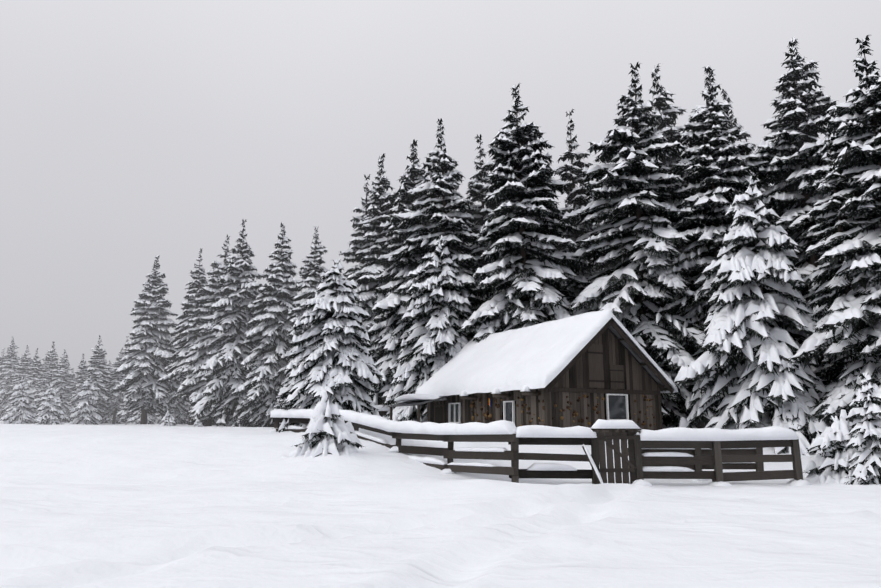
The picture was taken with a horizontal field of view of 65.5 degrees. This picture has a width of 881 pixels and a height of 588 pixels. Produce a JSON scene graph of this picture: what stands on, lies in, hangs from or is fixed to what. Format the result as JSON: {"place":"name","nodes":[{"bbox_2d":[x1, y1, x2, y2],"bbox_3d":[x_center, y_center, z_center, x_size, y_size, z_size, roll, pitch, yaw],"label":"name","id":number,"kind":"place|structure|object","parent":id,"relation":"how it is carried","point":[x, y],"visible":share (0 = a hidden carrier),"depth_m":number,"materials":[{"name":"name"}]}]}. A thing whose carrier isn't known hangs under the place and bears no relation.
{"place":"outdoors","nodes":[
{"label":"outdoors","id":0,"kind":"place"},
{"bbox_2d":[375,405,389,418],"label":"snow","id":1,"kind":"structure","parent":0,"point":[384,408],"depth_m":37.63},
{"bbox_2d":[0,420,880,587],"bbox_3d":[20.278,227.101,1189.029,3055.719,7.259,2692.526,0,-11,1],"label":"snow ground","id":2,"kind":"structure","parent":0,"point":[108,505],"depth_m":11.16,"materials":[{"name":"white snow"}]},
{"bbox_2d":[0,348,4,386],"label":"spruce","id":3,"kind":"object","parent":2,"relation":"on","point":[1,360],"visible":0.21,"depth_m":113.11,"materials":[{"name":"grey plant"}]},
{"bbox_2d":[0,336,19,418],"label":"spruce","id":4,"kind":"object","parent":2,"relation":"on","point":[9,366],"visible":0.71,"depth_m":109.67,"materials":[{"name":"grey plant"}]},
{"bbox_2d":[0,345,33,415],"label":"spruce","id":5,"kind":"object","parent":2,"relation":"on","point":[22,369],"visible":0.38,"depth_m":108.46,"materials":[{"name":"grey plant"}]},
{"bbox_2d":[0,376,37,423],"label":"spruce","id":6,"kind":"object","parent":2,"relation":"on","point":[22,408],"visible":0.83,"depth_m":83.26,"materials":[{"name":"white plant"}]},
{"bbox_2d":[26,348,42,419],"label":"spruce","id":7,"kind":"object","parent":2,"relation":"on","point":[36,364],"visible":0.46,"depth_m":104.41,"materials":[{"name":"grey plant"}]},
{"bbox_2d":[33,354,52,410],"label":"spruce","id":8,"kind":"object","parent":2,"relation":"on","point":[43,384],"visible":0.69,"depth_m":99.91,"materials":[{"name":"grey plant"}]},
{"bbox_2d":[34,342,58,414],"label":"spruce","id":9,"kind":"object","parent":2,"relation":"on","point":[51,359],"visible":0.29,"depth_m":106.08,"materials":[{"name":"grey plant"}]},
{"bbox_2d":[34,384,64,424],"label":"spruce","id":10,"kind":"object","parent":2,"relation":"on","point":[51,413],"visible":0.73,"depth_m":77.26,"materials":[{"name":"white plant"}]},
{"bbox_2d":[52,349,74,422],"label":"spruce","id":11,"kind":"object","parent":2,"relation":"on","point":[60,384],"visible":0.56,"depth_m":94.75,"materials":[{"name":"grey plant"}]},
{"bbox_2d":[62,369,77,422],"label":"spruce","id":12,"kind":"object","parent":2,"relation":"on","point":[69,395],"visible":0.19,"depth_m":94.86,"materials":[{"name":"grey plant"}]},
{"bbox_2d":[68,353,88,414],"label":"spruce","id":13,"kind":"object","parent":2,"relation":"on","point":[81,374],"visible":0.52,"depth_m":89.84,"materials":[{"name":"grey plant"}]},
{"bbox_2d":[68,376,102,424],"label":"spruce","id":14,"kind":"object","parent":2,"relation":"on","point":[85,411],"visible":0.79,"depth_m":81.03,"materials":[{"name":"white plant"}]},
{"bbox_2d":[83,335,112,423],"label":"spruce","id":15,"kind":"object","parent":2,"relation":"on","point":[99,364],"visible":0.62,"depth_m":84.25,"materials":[{"name":"grey plant"}]},
{"bbox_2d":[101,360,113,422],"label":"spruce","id":16,"kind":"object","parent":2,"relation":"on","point":[106,417],"visible":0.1,"depth_m":91.04,"materials":[{"name":"grey plant"}]},
{"bbox_2d":[100,347,125,423],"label":"spruce","id":17,"kind":"object","parent":2,"relation":"on","point":[115,402],"visible":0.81,"depth_m":85.30,"materials":[{"name":"grey plant"}]},
{"bbox_2d":[107,348,127,423],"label":"spruce","id":18,"kind":"object","parent":2,"relation":"on","point":[117,417],"visible":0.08,"depth_m":87.94,"materials":[{"name":"grey plant"}]},
{"bbox_2d":[117,389,131,424],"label":"spruce","id":19,"kind":"object","parent":2,"relation":"on","point":[125,417],"visible":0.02,"depth_m":78.45,"materials":[{"name":"grey plant"}]},
{"bbox_2d":[120,336,130,355],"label":"spruce","id":20,"kind":"object","parent":2,"relation":"on","point":[123,352],"visible":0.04,"depth_m":95.86,"materials":[{"name":"grey plant"}]},
{"bbox_2d":[123,393,147,417],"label":"spruce","id":21,"kind":"object","parent":2,"relation":"on","point":[131,411],"visible":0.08,"depth_m":73.83,"materials":[{"name":"grey plant"}]},
{"bbox_2d":[127,408,155,423],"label":"spruce","id":22,"kind":"object","parent":2,"relation":"on","point":[137,418],"visible":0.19,"depth_m":72.80,"materials":[{"name":"grey plant"}]},
{"bbox_2d":[111,255,181,423],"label":"spruce","id":23,"kind":"object","parent":2,"relation":"on","point":[145,364],"visible":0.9,"depth_m":67.45,"materials":[{"name":"grey plant"}]},
{"bbox_2d":[154,408,170,423],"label":"spruce","id":24,"kind":"object","parent":2,"relation":"on","point":[159,419],"visible":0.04,"depth_m":77.16,"materials":[{"name":"grey plant"}]},
{"bbox_2d":[160,410,175,425],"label":"spruce","id":25,"kind":"object","parent":2,"relation":"on","point":[168,418],"visible":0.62,"depth_m":59.08,"materials":[{"name":"white plant"}]},
{"bbox_2d":[157,375,188,423],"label":"spruce","id":26,"kind":"object","parent":2,"relation":"on","point":[178,414],"visible":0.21,"depth_m":71.39,"materials":[{"name":"grey plant"}]},
{"bbox_2d":[156,249,208,424],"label":"spruce","id":27,"kind":"object","parent":2,"relation":"on","point":[184,339],"visible":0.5,"depth_m":63.31,"materials":[{"name":"grey plant"}]},
{"bbox_2d":[193,418,202,426],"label":"spruce","id":28,"kind":"object","parent":2,"relation":"on","point":[197,423],"visible":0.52,"depth_m":51.22,"materials":[{"name":"white plant"}]},
{"bbox_2d":[176,234,237,426],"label":"spruce","id":29,"kind":"object","parent":2,"relation":"on","point":[196,355],"visible":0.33,"depth_m":59.48,"materials":[{"name":"grey plant"}]},
{"bbox_2d":[189,219,265,426],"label":"spruce","id":30,"kind":"object","parent":2,"relation":"on","point":[232,317],"visible":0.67,"depth_m":54.99,"materials":[{"name":"grey plant"}]},
{"bbox_2d":[230,222,302,426],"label":"spruce","id":31,"kind":"object","parent":2,"relation":"on","point":[271,305],"visible":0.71,"depth_m":52.55,"materials":[{"name":"grey plant"}]},
{"bbox_2d":[268,226,331,415],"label":"spruce","id":32,"kind":"object","parent":2,"relation":"on","point":[311,272],"visible":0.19,"depth_m":50.24,"materials":[{"name":"black plant"}]},
{"bbox_2d":[281,392,363,457],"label":"spruce","id":33,"kind":"object","parent":2,"relation":"on","point":[329,430],"visible":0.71,"depth_m":20.64,"materials":[{"name":"white plant"}]},
{"bbox_2d":[274,259,385,432],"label":"spruce","id":34,"kind":"object","parent":2,"relation":"on","point":[330,354],"visible":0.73,"depth_m":28.85,"materials":[{"name":"white plant"}]},
{"bbox_2d":[333,174,371,296],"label":"spruce","id":35,"kind":"object","parent":2,"relation":"on","point":[358,234],"visible":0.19,"depth_m":47.02,"materials":[{"name":"black plant"}]},
{"bbox_2d":[346,153,399,416],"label":"spruce","id":36,"kind":"object","parent":2,"relation":"on","point":[380,206],"visible":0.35,"depth_m":44.04,"materials":[{"name":"black plant"}]},
{"bbox_2d":[378,411,389,414],"bbox_3d":[-2.245,7.207,37.259,7.025,1.808,1.695,-3,-11,14],"label":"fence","id":37,"kind":"object","parent":2,"relation":"on","point":[382,412],"depth_m":37.77,"materials":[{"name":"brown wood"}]},
{"bbox_2d":[269,408,516,473],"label":"snow","id":38,"kind":"structure","parent":2,"relation":"on","point":[470,428],"depth_m":20.57,"materials":[{"name":"white snow"}]},
{"bbox_2d":[272,418,518,482],"bbox_3d":[-2.565,5.473,23.558,0.328,2.609,15.106,8,-14,-36],"label":"fence","id":39,"kind":"object","parent":2,"relation":"on","point":[450,453],"visible":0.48,"depth_m":19.58,"materials":[{"name":"brown wood"}]},
{"bbox_2d":[365,139,442,404],"bbox_3d":[-1.405,-0.826,41.317,6.818,18.770,6.713,2,-11,-10],"label":"spruce","id":40,"kind":"object","parent":2,"relation":"on","point":[392,305],"visible":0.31,"depth_m":40.49,"materials":[{"name":"black plant"}]},
{"bbox_2d":[382,235,473,422],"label":"spruce","id":41,"kind":"object","parent":2,"relation":"on","point":[439,332],"visible":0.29,"depth_m":36.44,"materials":[{"name":"white plant"}]},
{"bbox_2d":[382,118,488,417],"bbox_3d":[-0.412,-0.884,40.451,7.172,19.558,8.064,6,-14,-38],"label":"spruce","id":42,"kind":"object","parent":2,"relation":"on","point":[442,219],"visible":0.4,"depth_m":39.82,"materials":[{"name":"black plant"}]},
{"bbox_2d":[458,134,504,331],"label":"spruce","id":43,"kind":"object","parent":2,"relation":"on","point":[478,213],"visible":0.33,"depth_m":42.12,"materials":[{"name":"black plant"}]},
{"bbox_2d":[458,84,593,342],"bbox_3d":[5.470,-2.476,37.540,8.324,20.561,7.617,-10,-15,36],"label":"spruce","id":44,"kind":"object","parent":2,"relation":"on","point":[530,272],"visible":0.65,"depth_m":37.16,"materials":[{"name":"black plant"}]},
{"bbox_2d":[388,319,673,435],"bbox_3d":[3.495,4.346,30.793,7.926,5.224,10.850,6,-12,-28],"label":"cabin","id":45,"kind":"object","parent":2,"relation":"on","point":[609,371],"visible":0.56,"depth_m":27.18,"materials":[{"name":"brown wood"}]},
{"bbox_2d":[508,435,599,483],"bbox_3d":[3.003,4.699,17.880,2.444,2.030,0.285,2,-11,-9],"label":"fence","id":46,"kind":"object","parent":2,"relation":"on","point":[577,474],"visible":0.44,"depth_m":17.96,"materials":[{"name":"brown wood"}]},
{"bbox_2d":[516,425,596,470],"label":"snow","id":47,"kind":"structure","parent":46,"relation":"on","point":[538,431],"depth_m":17.89,"materials":[{"name":"white snow"}]},
{"bbox_2d":[564,193,573,226],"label":"spruce","id":48,"kind":"object","parent":2,"relation":"on","point":[566,205],"depth_m":54.76,"materials":[{"name":"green plant"}]},
{"bbox_2d":[553,109,622,302],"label":"spruce","id":49,"kind":"object","parent":2,"relation":"on","point":[576,197],"visible":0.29,"depth_m":41.28,"materials":[{"name":"black plant"}]},
{"bbox_2d":[582,429,641,483],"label":"gate","id":50,"kind":"structure","parent":2,"relation":"on","point":[618,470],"depth_m":18.16,"materials":[{"name":"brown wood"}]},
{"bbox_2d":[583,419,640,483],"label":"snow","id":51,"kind":"structure","parent":50,"relation":"on","point":[613,424],"depth_m":18.20,"materials":[{"name":"white snow"}]},
{"bbox_2d":[558,62,717,427],"bbox_3d":[9.638,-2.581,36.514,9.236,21.587,8.215,2,-11,-4],"label":"spruce","id":52,"kind":"object","parent":2,"relation":"on","point":[643,237],"visible":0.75,"depth_m":35.73,"materials":[{"name":"black plant"}]},
{"bbox_2d":[622,256,700,427],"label":"spruce","id":53,"kind":"object","parent":2,"relation":"on","point":[664,425],"depth_m":39.56,"materials":[{"name":"black plant"}]},
{"bbox_2d":[629,63,714,427],"bbox_3d":[13.799,-3.053,39.496,8.718,22.621,8.835,3,-11,-13],"label":"spruce","id":54,"kind":"object","parent":2,"relation":"on","point":[671,133],"visible":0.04,"depth_m":40.62,"materials":[{"name":"black plant"}]},
{"bbox_2d":[629,448,755,480],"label":"fence","id":55,"kind":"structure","parent":2,"relation":"on","point":[694,448],"depth_m":20.08,"materials":[{"name":"black wood"}]},
{"bbox_2d":[689,411,703,427],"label":"spruce","id":56,"kind":"object","parent":2,"relation":"on","point":[696,424],"depth_m":40.03,"materials":[{"name":"black plant"}]},
{"bbox_2d":[645,65,770,410],"bbox_3d":[14.246,-2.436,36.531,7.982,20.267,7.838,-1,-11,6],"label":"spruce","id":57,"kind":"object","parent":2,"relation":"on","point":[716,164],"visible":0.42,"depth_m":35.43,"materials":[{"name":"black plant"}]},
{"bbox_2d":[633,435,802,481],"bbox_3d":[7.592,4.902,18.626,4.959,2.120,0.284,2,-11,-9],"label":"fence","id":58,"kind":"object","parent":2,"relation":"on","point":[716,459],"visible":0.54,"depth_m":18.67,"materials":[{"name":"brown wood"}]},
{"bbox_2d":[629,426,810,485],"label":"snow","id":59,"kind":"structure","parent":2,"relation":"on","point":[716,434],"depth_m":18.55,"materials":[{"name":"white snow"}]},
{"bbox_2d":[720,89,763,196],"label":"spruce","id":60,"kind":"object","parent":2,"relation":"on","point":[743,134],"visible":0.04,"depth_m":42.92,"materials":[{"name":"black plant"}]},
{"bbox_2d":[671,175,832,455],"bbox_3d":[13.131,1.544,28.189,6.667,13.513,6.797,5,-11,-29],"label":"spruce","id":61,"kind":"object","parent":2,"relation":"on","point":[760,323],"visible":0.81,"depth_m":27.33,"materials":[{"name":"white plant"}]},
{"bbox_2d":[748,37,836,377],"bbox_3d":[19.426,-3.038,35.001,10.483,22.408,9.619,0,-12,9],"label":"spruce","id":62,"kind":"object","parent":2,"relation":"on","point":[790,146],"visible":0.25,"depth_m":35.27,"materials":[{"name":"black plant"}]},
{"bbox_2d":[788,35,880,438],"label":"spruce","id":63,"kind":"object","parent":2,"relation":"on","point":[855,122],"visible":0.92,"depth_m":26.30,"materials":[{"name":"black plant"}]},
{"bbox_2d":[802,409,866,484],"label":"spruce","id":64,"kind":"object","parent":2,"relation":"on","point":[828,463],"visible":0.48,"depth_m":19.55,"materials":[{"name":"white plant"}]},
{"bbox_2d":[792,125,880,372],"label":"spruce","id":65,"kind":"object","parent":2,"relation":"on","point":[820,276],"visible":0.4,"depth_m":27.47,"materials":[{"name":"black plant"}]},
{"bbox_2d":[811,214,880,381],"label":"spruce","id":66,"kind":"object","parent":2,"relation":"on","point":[816,269],"depth_m":29.87,"materials":[{"name":"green plant"}]},
{"bbox_2d":[844,372,880,484],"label":"spruce","id":67,"kind":"object","parent":2,"relation":"on","point":[866,449],"visible":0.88,"depth_m":18.69,"materials":[{"name":"white plant"}]},
{"bbox_2d":[850,218,880,409],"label":"spruce","id":68,"kind":"object","parent":2,"relation":"on","point":[874,298],"visible":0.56,"depth_m":24.50,"materials":[{"name":"white plant"}]},
{"bbox_2d":[0,0,880,417],"label":"sky","id":69,"kind":"structure","parent":0,"point":[132,132],"materials":[{"name":"grey"}]},
{"bbox_2d":[394,309,677,400],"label":"snow-covered roof","id":70,"kind":"structure","parent":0,"point":[539,355],"depth_m":28.80,"materials":[{"name":"white snow"}]},
{"bbox_2d":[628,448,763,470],"bbox_3d":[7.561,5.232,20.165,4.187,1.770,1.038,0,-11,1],"label":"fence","id":71,"kind":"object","parent":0,"point":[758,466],"visible":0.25,"depth_m":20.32,"materials":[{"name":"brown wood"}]}
]}

